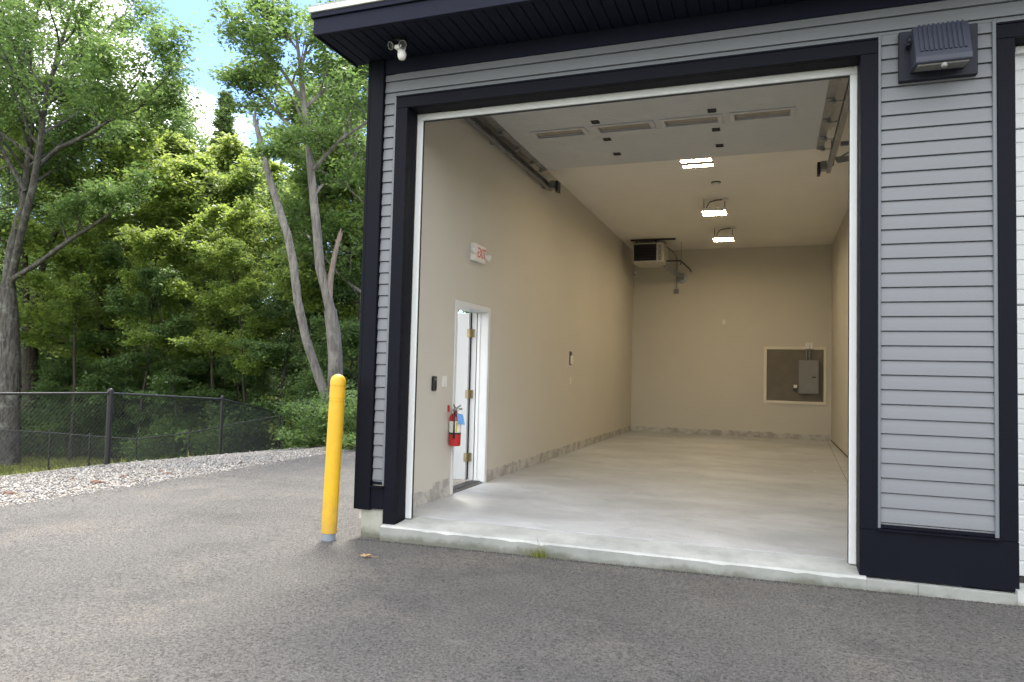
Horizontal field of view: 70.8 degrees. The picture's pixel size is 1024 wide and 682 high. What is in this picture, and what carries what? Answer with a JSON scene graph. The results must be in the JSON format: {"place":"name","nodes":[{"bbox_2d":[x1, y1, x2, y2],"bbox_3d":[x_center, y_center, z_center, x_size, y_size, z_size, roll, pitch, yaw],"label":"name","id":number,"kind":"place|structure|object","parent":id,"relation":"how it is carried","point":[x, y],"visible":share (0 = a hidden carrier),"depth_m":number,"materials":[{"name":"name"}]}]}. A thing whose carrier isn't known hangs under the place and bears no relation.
{"place":"outdoors","nodes":[
{"label":"outdoors","id":0,"kind":"place"},
{"bbox_2d":[0,415,171,474],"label":"terrain","id":1,"kind":"structure","parent":0,"point":[51,467],"depth_m":24.93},
{"bbox_2d":[0,165,57,348],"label":"maple tree","id":2,"kind":"object","parent":1,"relation":"on","point":[2,173],"visible":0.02,"depth_m":45.69,"materials":[{"name":"green plant"}]},
{"bbox_2d":[21,357,78,413],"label":"sapling","id":3,"kind":"object","parent":1,"relation":"on","point":[39,365],"visible":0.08,"depth_m":29.06,"materials":[{"name":"green plant"}]},
{"bbox_2d":[0,13,115,285],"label":"oak tree","id":4,"kind":"object","parent":1,"relation":"on","point":[4,224],"visible":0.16,"depth_m":27.71,"materials":[{"name":"green plant"}]},
{"bbox_2d":[0,127,122,387],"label":"dark leaved tree","id":5,"kind":"object","parent":1,"relation":"on","point":[44,355],"visible":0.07,"depth_m":35.01,"materials":[{"name":"green plant"}]},
{"bbox_2d":[0,127,135,307],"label":"oak tree","id":6,"kind":"object","parent":1,"relation":"on","point":[45,181],"visible":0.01,"depth_m":48.78,"materials":[{"name":"green plant"}]},
{"bbox_2d":[21,383,115,457],"bbox_3d":[-16.540,3.078,28.389,5.064,3.086,5.118,3,-3,-34],"label":"shrub","id":7,"kind":"object","parent":1,"relation":"on","point":[79,400],"visible":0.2,"depth_m":27.15,"materials":[{"name":"green plant"}]},
{"bbox_2d":[21,359,124,451],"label":"sapling","id":8,"kind":"object","parent":1,"relation":"on","point":[52,373],"visible":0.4,"depth_m":27.29,"materials":[{"name":"green plant"}]},
{"bbox_2d":[0,0,148,416],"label":"dark trunk tree","id":9,"kind":"object","parent":1,"relation":"on","point":[29,354],"visible":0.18,"depth_m":28.73,"materials":[{"name":"green plant"}]},
{"bbox_2d":[0,197,148,399],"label":"maple tree","id":10,"kind":"object","parent":1,"relation":"on","point":[51,313],"visible":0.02,"depth_m":36.01,"materials":[{"name":"green plant"}]},
{"bbox_2d":[17,188,137,461],"bbox_3d":[-16.194,-0.533,26.818,3.959,10.352,5.048,0,-3,21],"label":"slender tree","id":11,"kind":"object","parent":1,"relation":"on","point":[73,298],"visible":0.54,"depth_m":26.34,"materials":[{"name":"green plant"}]},
{"bbox_2d":[67,401,134,455],"bbox_3d":[-15.867,3.391,27.960,4.051,2.443,4.008,4,-3,-40],"label":"shrub","id":12,"kind":"object","parent":1,"relation":"on","point":[100,424],"visible":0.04,"depth_m":26.97,"materials":[{"name":"green plant"}]},
{"bbox_2d":[61,353,145,450],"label":"sapling","id":13,"kind":"object","parent":1,"relation":"on","point":[113,372],"visible":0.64,"depth_m":26.35,"materials":[{"name":"green plant"}]},
{"bbox_2d":[0,0,208,465],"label":"oak tree","id":14,"kind":"object","parent":1,"relation":"on","point":[91,68],"visible":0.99,"depth_m":22.90,"materials":[{"name":"green plant"}]},
{"bbox_2d":[0,73,214,384],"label":"maple tree","id":15,"kind":"object","parent":1,"relation":"on","point":[128,155],"visible":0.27,"depth_m":27.32,"materials":[{"name":"green plant"}]},
{"bbox_2d":[41,225,182,385],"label":"slender tree","id":16,"kind":"object","parent":1,"relation":"on","point":[108,332],"visible":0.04,"depth_m":31.12,"materials":[{"name":"green plant"}]},
{"bbox_2d":[74,404,164,458],"bbox_3d":[-14.435,3.452,26.828,3.853,2.323,3.812,1,-3,2],"label":"shrub","id":17,"kind":"object","parent":1,"relation":"on","point":[99,434],"visible":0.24,"depth_m":26.71,"materials":[{"name":"green plant"}]},
{"bbox_2d":[56,228,207,418],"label":"slender tree","id":18,"kind":"object","parent":1,"relation":"on","point":[99,384],"visible":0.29,"depth_m":26.71,"materials":[{"name":"green plant"}]},
{"bbox_2d":[119,379,159,433],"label":"sapling","id":19,"kind":"object","parent":1,"relation":"on","point":[144,403],"visible":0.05,"depth_m":29.15,"materials":[{"name":"green plant"}]},
{"bbox_2d":[16,126,266,421],"bbox_3d":[-14.884,-2.173,30.584,11.913,14.406,8.487,1,-3,6],"label":"maple tree","id":20,"kind":"object","parent":1,"relation":"on","point":[179,149],"visible":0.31,"depth_m":28.74,"materials":[{"name":"green plant"}]},
{"bbox_2d":[0,388,284,474],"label":"chain link fence","id":21,"kind":"object","parent":1,"relation":"on","point":[109,422],"visible":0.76,"depth_m":12.54,"materials":[{"name":"black metal"}]},
{"bbox_2d":[99,224,207,436],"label":"slender tree","id":22,"kind":"object","parent":1,"relation":"on","point":[145,242],"visible":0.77,"depth_m":24.72,"materials":[{"name":"green plant"}]},
{"bbox_2d":[102,399,215,463],"bbox_3d":[-11.566,3.333,25.269,3.310,2.951,5.420,0,-3,24],"label":"shrub","id":23,"kind":"object","parent":1,"relation":"on","point":[141,441],"visible":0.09,"depth_m":24.51,"materials":[{"name":"green plant"}]},
{"bbox_2d":[93,265,226,424],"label":"slender tree","id":24,"kind":"object","parent":1,"relation":"on","point":[152,279],"visible":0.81,"depth_m":24.12,"materials":[{"name":"green plant"}]},
{"bbox_2d":[121,359,201,444],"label":"sapling","id":25,"kind":"object","parent":1,"relation":"on","point":[156,368],"visible":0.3,"depth_m":25.40,"materials":[{"name":"green plant"}]},
{"bbox_2d":[79,56,268,383],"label":"oak tree","id":26,"kind":"object","parent":1,"relation":"on","point":[189,134],"visible":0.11,"depth_m":40.46,"materials":[{"name":"green plant"}]},
{"bbox_2d":[0,449,350,504],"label":"gravel border","id":27,"kind":"object","parent":1,"relation":"on","point":[103,481],"visible":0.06,"depth_m":9.88,"materials":[{"name":"grey gravel"}]},
{"bbox_2d":[0,445,355,518],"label":"gravel stones","id":28,"kind":"object","parent":27,"relation":"on","point":[178,464],"visible":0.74,"depth_m":10.50,"materials":[{"name":"grey gravel"}]},
{"bbox_2d":[82,148,274,331],"bbox_3d":[-17.538,-2.834,41.337,10.594,16.622,10.454,1,-3,5],"label":"maple tree","id":29,"kind":"object","parent":1,"relation":"on","point":[146,225],"depth_m":38.64,"materials":[{"name":"green plant"}]},
{"bbox_2d":[159,413,209,454],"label":"shrub","id":30,"kind":"object","parent":1,"relation":"on","point":[193,426],"visible":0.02,"depth_m":25.04,"materials":[{"name":"green plant"}]},
{"bbox_2d":[137,409,233,459],"bbox_3d":[-10.584,3.359,23.649,3.635,2.192,3.596,2,-3,-11],"label":"shrub","id":31,"kind":"object","parent":1,"relation":"on","point":[171,443],"visible":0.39,"depth_m":23.51,"materials":[{"name":"green plant"}]},
{"bbox_2d":[141,370,242,437],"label":"sapling","id":32,"kind":"object","parent":1,"relation":"on","point":[203,379],"visible":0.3,"depth_m":26.48,"materials":[{"name":"green plant"}]},
{"bbox_2d":[110,131,304,399],"bbox_3d":[-13.064,-2.261,33.730,8.904,15.114,12.499,-1,-4,41],"label":"maple tree","id":33,"kind":"object","parent":1,"relation":"on","point":[223,153],"visible":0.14,"depth_m":33.70,"materials":[{"name":"green plant"}]},
{"bbox_2d":[145,273,269,404],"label":"slender tree","id":34,"kind":"object","parent":1,"relation":"on","point":[204,360],"visible":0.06,"depth_m":26.54,"materials":[{"name":"green plant"}]},
{"bbox_2d":[155,397,261,455],"bbox_3d":[-9.138,3.203,23.523,3.085,2.750,5.050,1,-3,15],"label":"shrub","id":35,"kind":"object","parent":1,"relation":"on","point":[217,439],"visible":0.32,"depth_m":22.62,"materials":[{"name":"green plant"}]},
{"bbox_2d":[149,195,268,454],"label":"slender tree","id":36,"kind":"object","parent":1,"relation":"on","point":[230,221],"visible":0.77,"depth_m":25.17,"materials":[{"name":"green plant"}]},
{"bbox_2d":[119,150,305,404],"bbox_3d":[-11.548,-1.386,28.635,7.945,12.633,8.052,2,-3,-22],"label":"maple tree","id":37,"kind":"object","parent":1,"relation":"on","point":[200,165],"visible":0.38,"depth_m":28.17,"materials":[{"name":"green plant"}]},
{"bbox_2d":[182,88,271,399],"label":"conifer tree","id":38,"kind":"object","parent":1,"relation":"on","point":[221,123],"visible":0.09,"depth_m":39.01,"materials":[{"name":"green plant"}]},
{"bbox_2d":[168,235,290,436],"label":"slender tree","id":39,"kind":"object","parent":1,"relation":"on","point":[227,251],"visible":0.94,"depth_m":23.08,"materials":[{"name":"green plant"}]},
{"bbox_2d":[181,353,284,449],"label":"sapling","id":40,"kind":"object","parent":1,"relation":"on","point":[259,392],"visible":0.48,"depth_m":24.12,"materials":[{"name":"green plant"}]},
{"bbox_2d":[163,165,306,407],"bbox_3d":[-11.182,-1.098,30.692,7.093,12.148,7.808,2,-3,-13],"label":"dark leaved tree","id":41,"kind":"object","parent":1,"relation":"on","point":[264,193],"visible":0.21,"depth_m":29.54,"materials":[{"name":"green plant"}]},
{"bbox_2d":[5,238,471,421],"bbox_3d":[-35.462,-0.656,56.513,70.059,14.349,39.603,1,-3,-1],"label":"wood","id":42,"kind":"object","parent":1,"relation":"on","point":[52,357],"visible":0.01,"depth_m":39.97,"materials":[{"name":"green plant"}]},
{"bbox_2d":[210,420,277,454],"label":"shrub","id":43,"kind":"object","parent":1,"relation":"on","point":[254,447],"visible":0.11,"depth_m":23.09,"materials":[{"name":"green plant"}]},
{"bbox_2d":[220,363,293,420],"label":"sapling","id":44,"kind":"object","parent":1,"relation":"on","point":[278,376],"visible":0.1,"depth_m":26.84,"materials":[{"name":"green plant"}]},
{"bbox_2d":[231,401,300,450],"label":"shrub","id":45,"kind":"object","parent":1,"relation":"on","point":[267,424],"visible":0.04,"depth_m":23.59,"materials":[{"name":"green plant"}]},
{"bbox_2d":[237,148,298,302],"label":"maple tree","id":46,"kind":"object","parent":1,"relation":"on","point":[275,168],"visible":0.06,"depth_m":44.53,"materials":[{"name":"green plant"}]},
{"bbox_2d":[176,168,363,435],"bbox_3d":[-6.954,-0.982,26.078,9.204,11.130,6.557,3,-3,-36],"label":"maple tree","id":47,"kind":"object","parent":1,"relation":"on","point":[260,243],"visible":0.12,"depth_m":25.40,"materials":[{"name":"green plant"}]},
{"bbox_2d":[255,419,299,449],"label":"shrub","id":48,"kind":"object","parent":1,"relation":"on","point":[272,437],"visible":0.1,"depth_m":23.08,"materials":[{"name":"green plant"}]},
{"bbox_2d":[221,246,343,447],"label":"slender tree","id":49,"kind":"object","parent":1,"relation":"on","point":[260,349],"visible":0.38,"depth_m":23.14,"materials":[{"name":"green plant"}]},
{"bbox_2d":[197,0,368,400],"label":"double stem tree","id":50,"kind":"object","parent":1,"relation":"on","point":[266,70],"visible":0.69,"depth_m":17.19,"materials":[{"name":"green plant"}]},
{"bbox_2d":[265,418,322,448],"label":"shrub","id":51,"kind":"object","parent":1,"relation":"on","point":[288,427],"visible":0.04,"depth_m":20.41,"materials":[{"name":"green plant"}]},
{"bbox_2d":[225,49,365,246],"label":"oak tree","id":52,"kind":"object","parent":1,"relation":"on","point":[261,114],"visible":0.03,"depth_m":25.33,"materials":[{"name":"green plant"}]},
{"bbox_2d":[242,301,355,426],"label":"sapling","id":53,"kind":"object","parent":1,"relation":"on","point":[266,404],"visible":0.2,"depth_m":23.64,"materials":[{"name":"green plant"}]},
{"bbox_2d":[284,416,326,447],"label":"shrub","id":54,"kind":"object","parent":1,"relation":"on","point":[318,441],"visible":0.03,"depth_m":16.14,"materials":[{"name":"green plant"}]},
{"bbox_2d":[251,44,368,381],"bbox_3d":[-4.230,-3.203,22.107,7.895,13.599,6.560,4,-4,-40],"label":"oak tree","id":55,"kind":"object","parent":1,"relation":"on","point":[296,218],"visible":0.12,"depth_m":21.30,"materials":[{"name":"green plant"}]},
{"bbox_2d":[257,129,363,344],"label":"slender tree","id":56,"kind":"object","parent":1,"relation":"on","point":[284,276],"visible":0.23,"depth_m":22.52,"materials":[{"name":"green plant"}]},
{"bbox_2d":[269,380,357,450],"bbox_3d":[-3.641,1.661,16.020,3.374,1.837,2.061,2,-3,-21],"label":"shrub","id":57,"kind":"object","parent":1,"relation":"on","point":[301,438],"visible":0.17,"depth_m":15.59,"materials":[{"name":"green plant"}]},
{"bbox_2d":[269,318,359,431],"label":"sapling","id":58,"kind":"object","parent":1,"relation":"on","point":[351,338],"visible":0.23,"depth_m":19.84,"materials":[{"name":"green plant"}]},
{"bbox_2d":[266,188,362,387],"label":"dark leaved tree","id":59,"kind":"object","parent":1,"relation":"on","point":[293,302],"visible":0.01,"depth_m":34.35,"materials":[{"name":"green plant"}]},
{"bbox_2d":[276,132,364,320],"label":"slender tree","id":60,"kind":"object","parent":1,"relation":"on","point":[313,301],"visible":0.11,"depth_m":22.60,"materials":[{"name":"green plant"}]},
{"bbox_2d":[282,222,362,383],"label":"slender tree","id":61,"kind":"object","parent":1,"relation":"on","point":[340,294],"visible":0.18,"depth_m":21.85,"materials":[{"name":"green plant"}]},
{"bbox_2d":[300,384,357,451],"bbox_3d":[-2.972,1.553,15.059,2.061,1.837,3.374,1,-3,16],"label":"shrub","id":62,"kind":"object","parent":1,"relation":"on","point":[350,431],"visible":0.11,"depth_m":14.30,"materials":[{"name":"green plant"}]},
{"bbox_2d":[304,343,357,397],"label":"sapling","id":63,"kind":"object","parent":1,"relation":"on","point":[347,376],"visible":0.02,"depth_m":21.57,"materials":[{"name":"green plant"}]},
{"bbox_2d":[309,0,1023,605],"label":"garage building","id":64,"kind":"structure","parent":1,"relation":"on","point":[539,150],"depth_m":6.46,"materials":[{"name":"beige paint"}]},
{"bbox_2d":[388,37,407,60],"bbox_3d":[-0.959,-2.469,6.117,0.183,0.189,0.128,0,-3,20],"label":"security light","id":65,"kind":"object","parent":64,"relation":"attached to","point":[399,44],"visible":1,"depth_m":6.08,"materials":[{"name":"white plastic"}]},
{"bbox_2d":[431,376,436,390],"bbox_3d":[-0.790,0.431,7.321,0.038,0.150,0.070,0,-3,20],"label":"card reader","id":66,"kind":"object","parent":64,"relation":"attached to","point":[434,384],"visible":1,"depth_m":7.29,"materials":[{"name":"black plastic"}]},
{"bbox_2d":[442,376,446,386],"bbox_3d":[-0.709,0.428,7.582,0.012,0.120,0.115,0,-3,20],"label":"light switch","id":67,"kind":"object","parent":64,"relation":"attached to","point":[444,381],"visible":1,"depth_m":7.58,"materials":[{"name":"white plastic"}]},
{"bbox_2d":[447,404,464,445],"bbox_3d":[-0.602,0.894,7.664,0.176,0.447,0.166,2,-3,-18],"label":"fire extinguisher","id":68,"kind":"object","parent":64,"relation":"attached to","point":[456,420],"visible":1,"depth_m":7.62,"materials":[{"name":"red metal"}]},
{"bbox_2d":[453,313,474,479],"bbox_3d":[-0.935,0.664,8.868,0.955,2.008,0.083,0,-3,20],"label":"exit door","id":69,"kind":"structure","parent":64,"relation":"in","point":[461,457],"depth_m":8.73,"materials":[{"name":"white paint"}]},
{"bbox_2d":[470,243,490,264],"bbox_3d":[-0.370,-1.012,8.359,0.099,0.200,0.485,0,-3,20],"label":"exit sign","id":70,"kind":"object","parent":64,"relation":"attached to","point":[478,254],"visible":1,"depth_m":8.31,"materials":[{"name":"white plastic"}]},
{"bbox_2d":[569,351,572,364],"bbox_3d":[1.012,0.292,12.299,0.036,0.230,0.120,0,-3,20],"label":"thermostat","id":71,"kind":"object","parent":64,"relation":"attached to","point":[570,358],"visible":1,"depth_m":12.25,"materials":[{"name":"plastic"}]},
{"bbox_2d":[471,68,844,172],"bbox_3d":[1.521,-2.478,7.813,3.855,0.099,3.606,0,-3,20],"label":"overhead door","id":72,"kind":"structure","parent":64,"relation":"in","point":[794,116],"depth_m":8.26,"materials":[{"name":"white paint"}]},
{"bbox_2d":[631,238,691,293],"bbox_3d":[3.488,-1.723,16.749,1.203,1.070,1.679,0,-3,20],"label":"unit heater","id":73,"kind":"object","parent":64,"relation":"attached to","point":[650,255],"visible":1,"depth_m":16.14,"materials":[{"name":"metal"}]},
{"bbox_2d":[680,157,713,167],"bbox_3d":[2.483,-2.492,9.590,0.435,0.251,0.366,0,-3,20],"label":"ceiling light","id":74,"kind":"object","parent":64,"relation":"hanging from","point":[697,162],"visible":0.58,"depth_m":9.62,"materials":[{"name":"white plastic"}]},
{"bbox_2d":[701,198,728,215],"bbox_3d":[3.515,-2.333,12.445,0.435,0.251,0.366,0,-3,20],"label":"ceiling light","id":75,"kind":"object","parent":64,"relation":"hanging from","point":[706,211],"visible":1,"depth_m":12.36,"materials":[{"name":"white plastic"}]},
{"bbox_2d":[711,181,720,185],"bbox_3d":[3.227,-2.485,11.387,0.150,0.058,0.150,0,-3,20],"label":"smoke detector","id":76,"kind":"object","parent":64,"relation":"attached to","point":[715,183],"visible":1,"depth_m":11.34,"materials":[{"name":"plastic"}]},
{"bbox_2d":[713,227,735,241],"bbox_3d":[4.361,-2.204,14.784,0.435,0.251,0.366,0,-3,20],"label":"ceiling light","id":77,"kind":"object","parent":64,"relation":"hanging from","point":[716,238],"visible":1,"depth_m":14.73,"materials":[{"name":"white plastic"}]},
{"bbox_2d":[764,346,826,404],"bbox_3d":[6.449,0.783,16.416,1.333,1.306,0.024,0,-3,20],"label":"panel board","id":78,"kind":"object","parent":64,"relation":"attached to","point":[781,372],"visible":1,"depth_m":16.46,"materials":[{"name":"beige paint"}]},
{"bbox_2d":[799,342,818,393],"bbox_3d":[6.710,0.613,16.275,0.420,1.160,0.118,0,-3,20],"label":"breaker box","id":79,"kind":"object","parent":78,"relation":"attached to","point":[808,375],"visible":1,"depth_m":16.23,"materials":[{"name":"grey metal"}]},
{"bbox_2d":[800,362,816,390],"bbox_3d":[6.689,0.800,16.220,0.350,0.660,0.007,0,-3,20],"label":"door","id":80,"kind":"structure","parent":79,"relation":"in","point":[808,369],"depth_m":16.22,"materials":[{"name":"grey metal"}]},
{"bbox_2d":[898,19,977,83],"bbox_3d":[2.917,-1.996,4.899,0.479,0.365,0.270,0,-3,20],"label":"wall light","id":81,"kind":"object","parent":64,"relation":"attached to","point":[938,51],"visible":1,"depth_m":4.88,"materials":[{"name":"dark painted metal"},{"name":"glass"}]},
{"bbox_2d":[1015,54,1023,582],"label":"overhead door","id":82,"kind":"structure","parent":64,"relation":"in","point":[1019,59],"depth_m":4.94,"materials":[{"name":"white paint"}]},
{"bbox_2d":[0,450,214,475],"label":"grass","id":83,"kind":"structure","parent":0,"point":[43,465],"depth_m":24.63,"materials":[{"name":"green plant"}]},
{"bbox_2d":[0,0,462,333],"label":"sky","id":84,"kind":"structure","parent":0,"point":[209,56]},
{"bbox_2d":[0,450,1023,681],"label":"asphalt driveway","id":85,"kind":"structure","parent":0,"point":[245,576],"depth_m":4.38,"materials":[{"name":"grey asphalt"}]},
{"bbox_2d":[321,374,345,540],"bbox_3d":[-1.552,1.030,6.257,0.168,1.486,0.139,0,-3,20],"label":"bollard","id":86,"kind":"object","parent":85,"relation":"on","point":[333,458],"visible":0.98,"depth_m":6.21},
{"bbox_2d":[361,553,374,556],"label":"fallen leaf","id":87,"kind":"object","parent":85,"relation":"on","point":[366,555],"visible":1,"depth_m":5.63,"materials":[{"name":"brown plant"}]},
{"bbox_2d":[526,537,555,558],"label":"grass tuft","id":88,"kind":"object","parent":85,"relation":"on","point":[539,554],"visible":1,"depth_m":5.71,"materials":[{"name":"green plant"}]},
{"bbox_2d":[358,538,1022,607],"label":"grit","id":89,"kind":"object","parent":85,"relation":"on","point":[858,590],"visible":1,"depth_m":5.28,"materials":[{"name":"grey gravel"}]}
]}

